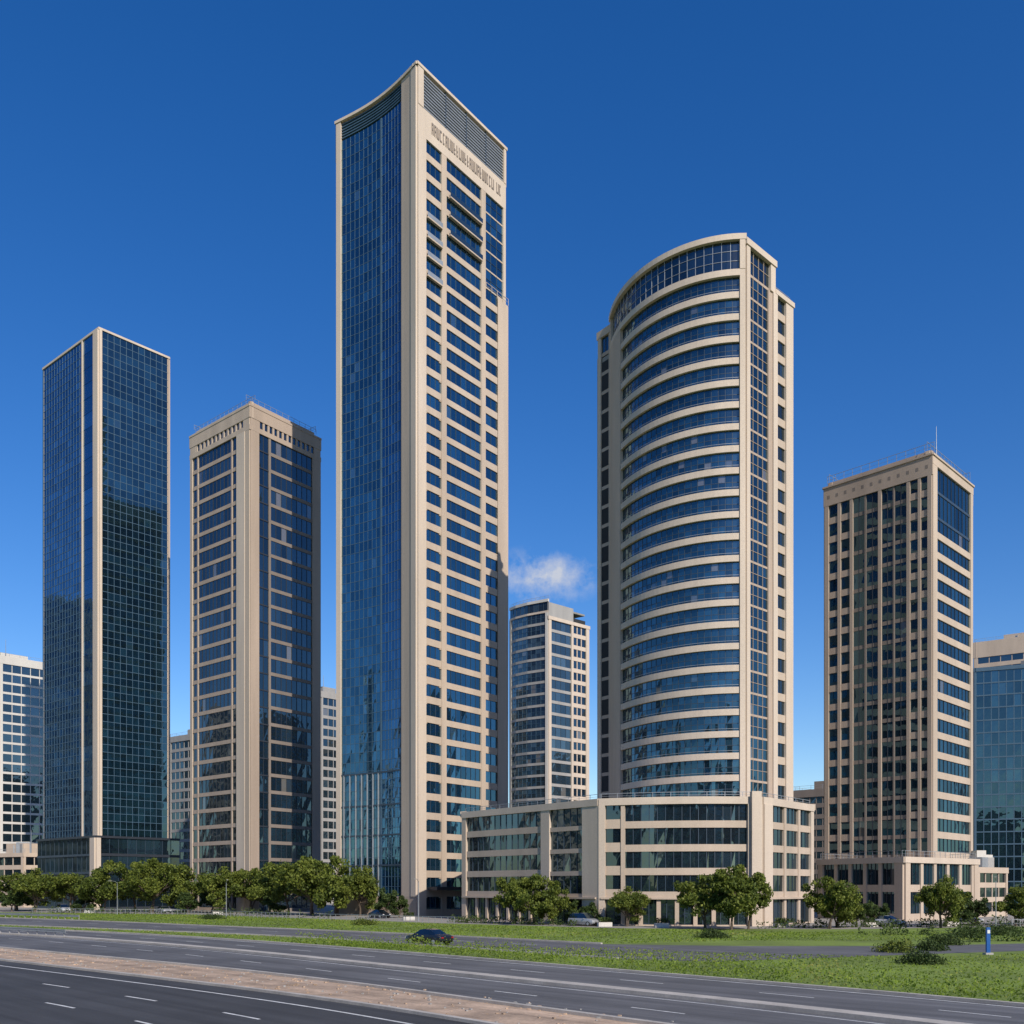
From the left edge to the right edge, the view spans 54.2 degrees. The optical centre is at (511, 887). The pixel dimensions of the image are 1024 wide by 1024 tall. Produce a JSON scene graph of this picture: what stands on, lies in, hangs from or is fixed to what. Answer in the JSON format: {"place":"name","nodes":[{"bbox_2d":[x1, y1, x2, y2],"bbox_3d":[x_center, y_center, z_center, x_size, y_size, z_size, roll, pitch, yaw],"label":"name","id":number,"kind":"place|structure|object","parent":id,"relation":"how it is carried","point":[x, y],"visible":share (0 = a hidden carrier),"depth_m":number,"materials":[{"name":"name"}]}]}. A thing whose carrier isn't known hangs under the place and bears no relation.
{"place":"outdoors","nodes":[
{"label":"outdoors","id":0,"kind":"place"},
{"bbox_2d":[0,649,42,852],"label":"background office block","id":1,"kind":"structure","parent":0,"point":[21,748],"depth_m":322.85,"materials":[{"name":"blue glass"}]},
{"bbox_2d":[0,961,470,1023],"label":"highway","id":2,"kind":"structure","parent":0,"point":[26,994],"depth_m":42.85,"materials":[{"name":"grey asphalt"}]},
{"bbox_2d":[0,965,410,1023],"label":"lane markings","id":3,"kind":"object","parent":2,"relation":"on","point":[209,992],"visible":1,"depth_m":44.32,"materials":[{"name":"paint"}]},
{"bbox_2d":[0,958,502,1023],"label":"kerb","id":4,"kind":"structure","parent":2,"relation":"on","point":[425,1013],"depth_m":46.55,"materials":[{"name":"concrete"}]},
{"bbox_2d":[0,946,673,1023],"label":"kerb","id":5,"kind":"structure","parent":2,"relation":"on","point":[585,1014],"depth_m":48.33,"materials":[{"name":"concrete"}]},
{"bbox_2d":[0,949,636,1023],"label":"sandy verge","id":6,"kind":"structure","parent":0,"point":[513,1015],"depth_m":48.66,"materials":[{"name":"beige sand"}]},
{"bbox_2d":[0,949,673,1023],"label":"verge stones","id":7,"kind":"object","parent":6,"relation":"on","point":[298,980],"visible":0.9,"depth_m":51.54,"materials":[{"name":"brown stone"}]},
{"bbox_2d":[0,929,1023,1023],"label":"road","id":8,"kind":"structure","parent":0,"point":[606,1003],"depth_m":51.73,"materials":[{"name":"grey asphalt"}]},
{"bbox_2d":[0,926,65,935],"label":"guard rail","id":9,"kind":"object","parent":8,"relation":"on","point":[63,931],"visible":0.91,"depth_m":104.49,"materials":[{"name":"metal"}]},
{"bbox_2d":[0,932,971,1023],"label":"median kerb","id":10,"kind":"structure","parent":8,"relation":"on","point":[826,1011],"depth_m":49.14,"materials":[{"name":"concrete"}]},
{"bbox_2d":[11,931,1020,1023],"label":"lane markings","id":11,"kind":"object","parent":8,"relation":"on","point":[574,989],"visible":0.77,"depth_m":52.22,"materials":[{"name":"paint"}]},
{"bbox_2d":[65,930,1023,1005],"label":"kerb","id":12,"kind":"structure","parent":8,"relation":"on","point":[816,986],"depth_m":57.41,"materials":[{"name":"concrete"}]},
{"bbox_2d":[0,912,1023,1002],"bbox_3d":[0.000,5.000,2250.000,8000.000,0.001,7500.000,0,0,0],"label":"ground","id":13,"kind":"structure","parent":0,"point":[809,942],"depth_m":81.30,"materials":[{"name":"green plant"}]},
{"bbox_2d":[0,913,78,919],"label":"guard rail","id":14,"kind":"object","parent":13,"relation":"on","point":[38,915],"visible":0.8,"depth_m":161.64,"materials":[{"name":"metal"}]},
{"bbox_2d":[30,905,185,913],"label":"shrub border","id":15,"kind":"object","parent":13,"relation":"on","point":[113,909],"visible":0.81,"depth_m":195.72,"materials":[{"name":"green plant"}]},
{"bbox_2d":[32,908,299,918],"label":"perimeter railing","id":16,"kind":"object","parent":13,"relation":"on","point":[184,912],"visible":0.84,"depth_m":186.06,"materials":[{"name":"metal"}]},
{"bbox_2d":[0,925,586,957],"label":"median grass","id":17,"kind":"structure","parent":13,"relation":"on","point":[164,932],"depth_m":103.63,"materials":[{"name":"green plant"}]},
{"bbox_2d":[0,924,618,958],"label":"kerb","id":18,"kind":"structure","parent":13,"relation":"on","point":[296,936],"depth_m":102.99,"materials":[{"name":"concrete"}]},
{"bbox_2d":[351,917,379,924],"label":"shrub","id":19,"kind":"object","parent":13,"relation":"on","point":[365,922],"visible":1,"depth_m":135.34,"materials":[{"name":"green plant"}]},
{"bbox_2d":[319,914,454,923],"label":"perimeter railing","id":20,"kind":"object","parent":13,"relation":"on","point":[380,918],"visible":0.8,"depth_m":147.04,"materials":[{"name":"metal"}]},
{"bbox_2d":[0,913,857,943],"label":"verge grass","id":21,"kind":"structure","parent":13,"relation":"on","point":[163,916],"depth_m":122.81,"materials":[{"name":"green plant"}]},
{"bbox_2d":[672,873,725,928],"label":"tree","id":22,"kind":"object","parent":13,"relation":"on","point":[690,894],"visible":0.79,"depth_m":120.93,"materials":[{"name":"green plant"}]},
{"bbox_2d":[692,928,730,938],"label":"shrub","id":23,"kind":"object","parent":13,"relation":"on","point":[709,933],"visible":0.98,"depth_m":99.38,"materials":[{"name":"green plant"}]},
{"bbox_2d":[707,864,760,929],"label":"tree","id":24,"kind":"object","parent":13,"relation":"on","point":[731,906],"visible":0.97,"depth_m":116.88,"materials":[{"name":"green plant"}]},
{"bbox_2d":[718,870,773,928],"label":"tree","id":25,"kind":"object","parent":13,"relation":"on","point":[759,879],"visible":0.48,"depth_m":119.31,"materials":[{"name":"green plant"}]},
{"bbox_2d":[895,948,950,965],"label":"shrub","id":26,"kind":"object","parent":13,"relation":"on","point":[919,957],"visible":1,"depth_m":65.51,"materials":[{"name":"green plant"}]},
{"bbox_2d":[913,874,963,927],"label":"tree","id":27,"kind":"object","parent":13,"relation":"on","point":[936,893],"visible":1,"depth_m":123.87,"materials":[{"name":"green plant"}]},
{"bbox_2d":[917,928,970,945],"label":"shrub","id":28,"kind":"object","parent":13,"relation":"on","point":[939,939],"visible":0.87,"depth_m":87.47,"materials":[{"name":"green plant"}]},
{"bbox_2d":[949,924,995,938],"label":"shrub","id":29,"kind":"object","parent":13,"relation":"on","point":[966,933],"visible":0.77,"depth_m":99.51,"materials":[{"name":"green plant"}]},
{"bbox_2d":[982,927,993,954],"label":"blue totem sign","id":30,"kind":"object","parent":13,"relation":"on","point":[988,952],"visible":1,"depth_m":74.92,"materials":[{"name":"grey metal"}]},
{"bbox_2d":[967,930,1023,941],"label":"shrub border","id":31,"kind":"object","parent":13,"relation":"on","point":[979,936],"visible":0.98,"depth_m":93.43,"materials":[{"name":"green plant"}]},
{"bbox_2d":[990,921,1023,935],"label":"shrub","id":32,"kind":"object","parent":13,"relation":"on","point":[1002,931],"visible":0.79,"depth_m":105.43,"materials":[{"name":"green plant"}]},
{"bbox_2d":[0,918,1023,960],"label":"side road","id":33,"kind":"structure","parent":0,"point":[850,951],"depth_m":85.33,"materials":[{"name":"grey asphalt"}]},
{"bbox_2d":[0,917,602,943],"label":"kerb","id":34,"kind":"structure","parent":33,"relation":"on","point":[326,930],"depth_m":116.78,"materials":[{"name":"concrete"}]},
{"bbox_2d":[405,928,453,944],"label":"car","id":35,"kind":"object","parent":33,"relation":"on","point":[435,935],"visible":0.79,"depth_m":87.07,"materials":[{"name":"black"}]},
{"bbox_2d":[870,938,916,952],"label":"shrub","id":36,"kind":"object","parent":33,"relation":"on","point":[899,946],"visible":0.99,"depth_m":77.48,"materials":[{"name":"green plant"}]},
{"bbox_2d":[915,938,950,950],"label":"shrub","id":37,"kind":"object","parent":33,"relation":"on","point":[930,945],"visible":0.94,"depth_m":79.53,"materials":[{"name":"green plant"}]},
{"bbox_2d":[0,903,1023,928],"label":"forecourt paving","id":38,"kind":"structure","parent":0,"point":[329,907],"depth_m":153.60,"materials":[{"name":"grey concrete"}]},
{"bbox_2d":[0,890,23,911],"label":"tree","id":39,"kind":"object","parent":38,"relation":"on","point":[10,898],"visible":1,"depth_m":211.34,"materials":[{"name":"green plant"}]},
{"bbox_2d":[0,843,37,907],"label":"beige stone parts","id":40,"kind":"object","parent":38,"relation":"on","point":[23,866],"visible":0.33,"depth_m":257.87,"materials":[{"name":"beige stone"}]},
{"bbox_2d":[0,857,37,902],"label":"smoked glass parts","id":41,"kind":"object","parent":40,"relation":"attached to","point":[17,860],"visible":0.13,"depth_m":257.91,"materials":[{"name":"black glass"}]},
{"bbox_2d":[0,872,38,910],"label":"tree","id":42,"kind":"object","parent":38,"relation":"on","point":[28,901],"visible":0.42,"depth_m":217.78,"materials":[{"name":"green plant"}]},
{"bbox_2d":[10,868,62,911],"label":"tree","id":43,"kind":"object","parent":38,"relation":"on","point":[33,885],"visible":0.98,"depth_m":210.70,"materials":[{"name":"green plant"}]},
{"bbox_2d":[49,872,85,909],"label":"tree","id":44,"kind":"object","parent":38,"relation":"on","point":[66,881],"visible":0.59,"depth_m":213.84,"materials":[{"name":"green plant"}]},
{"bbox_2d":[70,892,96,911],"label":"tree","id":45,"kind":"object","parent":38,"relation":"on","point":[78,904],"visible":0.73,"depth_m":206.83,"materials":[{"name":"green plant"}]},
{"bbox_2d":[72,879,119,910],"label":"tree","id":46,"kind":"object","parent":38,"relation":"on","point":[110,881],"visible":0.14,"depth_m":213.10,"materials":[{"name":"green plant"}]},
{"bbox_2d":[74,865,128,910],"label":"tree","id":47,"kind":"object","parent":38,"relation":"on","point":[99,876],"visible":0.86,"depth_m":204.30,"materials":[{"name":"green plant"}]},
{"bbox_2d":[36,327,179,909],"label":"blue glass office tower","id":48,"kind":"structure","parent":38,"relation":"on","point":[106,595],"depth_m":236.99,"materials":[{"name":"glass"}]},
{"bbox_2d":[97,860,159,911],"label":"tree","id":49,"kind":"object","parent":38,"relation":"on","point":[112,864],"visible":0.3,"depth_m":211.08,"materials":[{"name":"green plant"}]},
{"bbox_2d":[115,857,190,912],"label":"tree","id":50,"kind":"object","parent":38,"relation":"on","point":[154,888],"visible":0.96,"depth_m":201.79,"materials":[{"name":"green plant"}]},
{"bbox_2d":[151,865,205,911],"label":"tree","id":51,"kind":"object","parent":38,"relation":"on","point":[187,886],"visible":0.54,"depth_m":204.35,"materials":[{"name":"green plant"}]},
{"bbox_2d":[170,729,189,901],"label":"background apartment tower","id":52,"kind":"structure","parent":38,"relation":"on","point":[180,787],"depth_m":341.04,"materials":[{"name":"grey concrete"}]},
{"bbox_2d":[174,892,198,912],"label":"tree","id":53,"kind":"object","parent":38,"relation":"on","point":[187,901],"visible":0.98,"depth_m":197.18,"materials":[{"name":"green plant"}]},
{"bbox_2d":[198,891,231,912],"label":"tree","id":54,"kind":"object","parent":38,"relation":"on","point":[203,900],"visible":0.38,"depth_m":202.35,"materials":[{"name":"green plant"}]},
{"bbox_2d":[196,866,242,911],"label":"tree","id":55,"kind":"object","parent":38,"relation":"on","point":[213,885],"visible":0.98,"depth_m":197.23,"materials":[{"name":"green plant"}]},
{"bbox_2d":[230,868,260,911],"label":"tree","id":56,"kind":"object","parent":38,"relation":"on","point":[242,874],"visible":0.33,"depth_m":201.22,"materials":[{"name":"green plant"}]},
{"bbox_2d":[189,395,321,911],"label":"beige office tower","id":57,"kind":"structure","parent":38,"relation":"on","point":[255,635],"depth_m":212.34,"materials":[{"name":"stone"}]},
{"bbox_2d":[245,867,291,912],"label":"tree","id":58,"kind":"object","parent":38,"relation":"on","point":[263,881],"visible":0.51,"depth_m":195.90,"materials":[{"name":"green plant"}]},
{"bbox_2d":[261,893,286,913],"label":"tree","id":59,"kind":"object","parent":38,"relation":"on","point":[272,905],"visible":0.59,"depth_m":189.38,"materials":[{"name":"green plant"}]},
{"bbox_2d":[216,907,332,918],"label":"shrub border","id":60,"kind":"object","parent":38,"relation":"on","point":[288,911],"visible":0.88,"depth_m":175.99,"materials":[{"name":"green plant"}]},
{"bbox_2d":[250,862,309,914],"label":"tree","id":61,"kind":"object","parent":38,"relation":"on","point":[279,891],"visible":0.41,"depth_m":186.49,"materials":[{"name":"green plant"}]},
{"bbox_2d":[273,856,342,914],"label":"tree","id":62,"kind":"object","parent":38,"relation":"on","point":[299,885],"visible":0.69,"depth_m":178.70,"materials":[{"name":"green plant"}]},
{"bbox_2d":[321,675,335,902],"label":"background apartment tower","id":63,"kind":"structure","parent":38,"relation":"on","point":[328,772],"depth_m":327.30,"materials":[{"name":"grey concrete"}]},
{"bbox_2d":[293,855,376,915],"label":"tree","id":64,"kind":"object","parent":38,"relation":"on","point":[340,894],"visible":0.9,"depth_m":176.99,"materials":[{"name":"green plant"}]},
{"bbox_2d":[338,865,379,915],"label":"tree","id":65,"kind":"object","parent":38,"relation":"on","point":[367,880],"visible":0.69,"depth_m":178.92,"materials":[{"name":"green plant"}]},
{"bbox_2d":[368,909,390,917],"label":"parked car","id":66,"kind":"object","parent":38,"relation":"on","point":[378,913],"visible":0.91,"depth_m":165.28,"materials":[{"name":"black metal"}]},
{"bbox_2d":[374,887,398,917],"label":"tree","id":67,"kind":"object","parent":38,"relation":"on","point":[387,901],"visible":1,"depth_m":166.04,"materials":[{"name":"green plant"}]},
{"bbox_2d":[389,895,408,917],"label":"tree","id":68,"kind":"object","parent":38,"relation":"on","point":[403,903],"visible":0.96,"depth_m":167.64,"materials":[{"name":"green plant"}]},
{"bbox_2d":[334,60,508,916],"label":"tall skyscraper","id":69,"kind":"structure","parent":38,"relation":"on","point":[421,534],"depth_m":183.45,"materials":[{"name":"glass"}]},
{"bbox_2d":[446,914,576,925],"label":"shrub border","id":70,"kind":"object","parent":38,"relation":"on","point":[522,918],"visible":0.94,"depth_m":137.79,"materials":[{"name":"green plant"}]},
{"bbox_2d":[492,877,542,923],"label":"tree","id":71,"kind":"object","parent":38,"relation":"on","point":[504,901],"visible":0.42,"depth_m":138.26,"materials":[{"name":"green plant"}]},
{"bbox_2d":[506,873,560,924],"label":"tree","id":72,"kind":"object","parent":38,"relation":"on","point":[523,896],"visible":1,"depth_m":134.62,"materials":[{"name":"green plant"}]},
{"bbox_2d":[509,595,589,806],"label":"pale glass tower","id":73,"kind":"structure","parent":38,"relation":"on","point":[548,700],"depth_m":296.69,"materials":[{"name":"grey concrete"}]},
{"bbox_2d":[532,881,576,922],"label":"tree","id":74,"kind":"object","parent":38,"relation":"on","point":[553,912],"visible":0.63,"depth_m":136.10,"materials":[{"name":"green plant"}]},
{"bbox_2d":[565,899,584,924],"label":"tree","id":75,"kind":"object","parent":38,"relation":"on","point":[576,903],"visible":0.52,"depth_m":135.24,"materials":[{"name":"green plant"}]},
{"bbox_2d":[567,913,600,925],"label":"parked car","id":76,"kind":"object","parent":38,"relation":"on","point":[587,919],"visible":0.87,"depth_m":131.38,"materials":[{"name":"silver metal"}]},
{"bbox_2d":[583,902,603,925],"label":"tree","id":77,"kind":"object","parent":38,"relation":"on","point":[591,909],"visible":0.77,"depth_m":132.58,"materials":[{"name":"green plant"}]},
{"bbox_2d":[597,917,611,926],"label":"concrete planter","id":78,"kind":"object","parent":38,"relation":"on","point":[604,923],"visible":1,"depth_m":129.13,"materials":[{"name":"white concrete"}]},
{"bbox_2d":[607,886,650,925],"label":"tree","id":79,"kind":"object","parent":38,"relation":"on","point":[631,902],"visible":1,"depth_m":129.12,"materials":[{"name":"green plant"}]},
{"bbox_2d":[460,233,815,925],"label":"curved office tower","id":80,"kind":"structure","parent":38,"relation":"on","point":[695,563],"depth_m":142.65,"materials":[{"name":"beige stone"}]},
{"bbox_2d":[602,277,766,797],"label":"band windows","id":81,"kind":"structure","parent":80,"relation":"in","point":[692,743],"depth_m":142.55,"materials":[{"name":"teal glass"}]},
{"bbox_2d":[654,917,668,926],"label":"concrete planter","id":82,"kind":"object","parent":38,"relation":"on","point":[663,923],"visible":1,"depth_m":126.62,"materials":[{"name":"grey concrete"}]},
{"bbox_2d":[801,876,862,928],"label":"tree","id":83,"kind":"object","parent":38,"relation":"on","point":[844,896],"visible":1,"depth_m":121.27,"materials":[{"name":"green plant"}]},
{"bbox_2d":[815,888,864,927],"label":"tree","id":84,"kind":"object","parent":38,"relation":"on","point":[846,917],"visible":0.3,"depth_m":124.91,"materials":[{"name":"green plant"}]},
{"bbox_2d":[854,896,874,924],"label":"tree","id":85,"kind":"object","parent":38,"relation":"on","point":[861,914],"visible":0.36,"depth_m":126.60,"materials":[{"name":"green plant"}]},
{"bbox_2d":[756,916,991,928],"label":"shrub border","id":86,"kind":"object","parent":38,"relation":"on","point":[868,923],"visible":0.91,"depth_m":126.88,"materials":[{"name":"green plant"}]},
{"bbox_2d":[865,903,889,925],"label":"tree","id":87,"kind":"object","parent":38,"relation":"on","point":[884,909],"visible":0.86,"depth_m":131.73,"materials":[{"name":"green plant"}]},
{"bbox_2d":[875,915,906,925],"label":"parked car","id":88,"kind":"object","parent":38,"relation":"on","point":[885,918],"visible":0.41,"depth_m":129.84,"materials":[{"name":"grey metal"}]},
{"bbox_2d":[816,426,979,920],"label":"tan office tower","id":89,"kind":"structure","parent":38,"relation":"on","point":[898,685],"depth_m":170.92,"materials":[{"name":"concrete"}]},
{"bbox_2d":[925,889,971,925],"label":"tree","id":90,"kind":"object","parent":38,"relation":"on","point":[961,904],"visible":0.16,"depth_m":130.39,"materials":[{"name":"green plant"}]},
{"bbox_2d":[956,891,975,921],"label":"tree","id":91,"kind":"object","parent":38,"relation":"on","point":[965,915],"visible":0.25,"depth_m":133.25,"materials":[{"name":"green plant"}]},
{"bbox_2d":[963,896,990,924],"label":"tree","id":92,"kind":"object","parent":38,"relation":"on","point":[978,907],"visible":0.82,"depth_m":135.05,"materials":[{"name":"green plant"}]},
{"bbox_2d":[979,867,1008,916],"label":"beige stone parts","id":93,"kind":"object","parent":38,"relation":"on","point":[992,885],"visible":0.24,"depth_m":174.99,"materials":[{"name":"beige stone"}]},
{"bbox_2d":[980,873,1003,911],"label":"smoked glass parts","id":94,"kind":"object","parent":93,"relation":"on","point":[988,880],"visible":0.31,"depth_m":174.84,"materials":[{"name":"glass"}]},
{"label":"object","id":95,"kind":"object","parent":93,"relation":"on","visible":0},
{"bbox_2d":[971,850,992,857],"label":"white render parts","id":96,"kind":"object","parent":95,"relation":"on","point":[980,853],"visible":0.31,"depth_m":176.06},
{"bbox_2d":[990,887,1023,925],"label":"tree","id":97,"kind":"object","parent":38,"relation":"on","point":[1011,909],"visible":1,"depth_m":130.94,"materials":[{"name":"green plant"}]},
{"bbox_2d":[991,914,1023,925],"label":"shrub border","id":98,"kind":"object","parent":38,"relation":"on","point":[1006,919],"visible":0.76,"depth_m":130.62,"materials":[{"name":"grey plant"}]},
{"bbox_2d":[1003,886,1023,911],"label":"tree","id":99,"kind":"object","parent":38,"relation":"on","point":[1006,898],"visible":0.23,"depth_m":136.89,"materials":[{"name":"green plant"}]},
{"bbox_2d":[0,0,1023,807],"label":"sky","id":100,"kind":"structure","parent":0,"point":[168,167],"materials":[{"name":"blue"}]},
{"bbox_2d":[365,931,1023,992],"bbox_3d":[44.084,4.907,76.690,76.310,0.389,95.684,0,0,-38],"label":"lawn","id":101,"kind":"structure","parent":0,"point":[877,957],"depth_m":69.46,"materials":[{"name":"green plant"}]},
{"bbox_2d":[858,924,1023,935],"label":"shrub border","id":102,"kind":"object","parent":101,"relation":"on","point":[907,930],"visible":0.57,"depth_m":106.25,"materials":[{"name":"green plant"}]},
{"bbox_2d":[793,781,823,903],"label":"brown background block","id":103,"kind":"structure","parent":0,"point":[815,795],"depth_m":262.86,"materials":[{"name":"concrete"}]},
{"bbox_2d":[973,661,1023,902],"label":"blue glass background tower","id":104,"kind":"structure","parent":0,"point":[998,763],"depth_m":261.66,"materials":[{"name":"glass"}]},
{"bbox_2d":[973,632,1023,667],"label":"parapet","id":105,"kind":"structure","parent":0,"point":[1008,649],"depth_m":314.16,"materials":[{"name":"concrete"}]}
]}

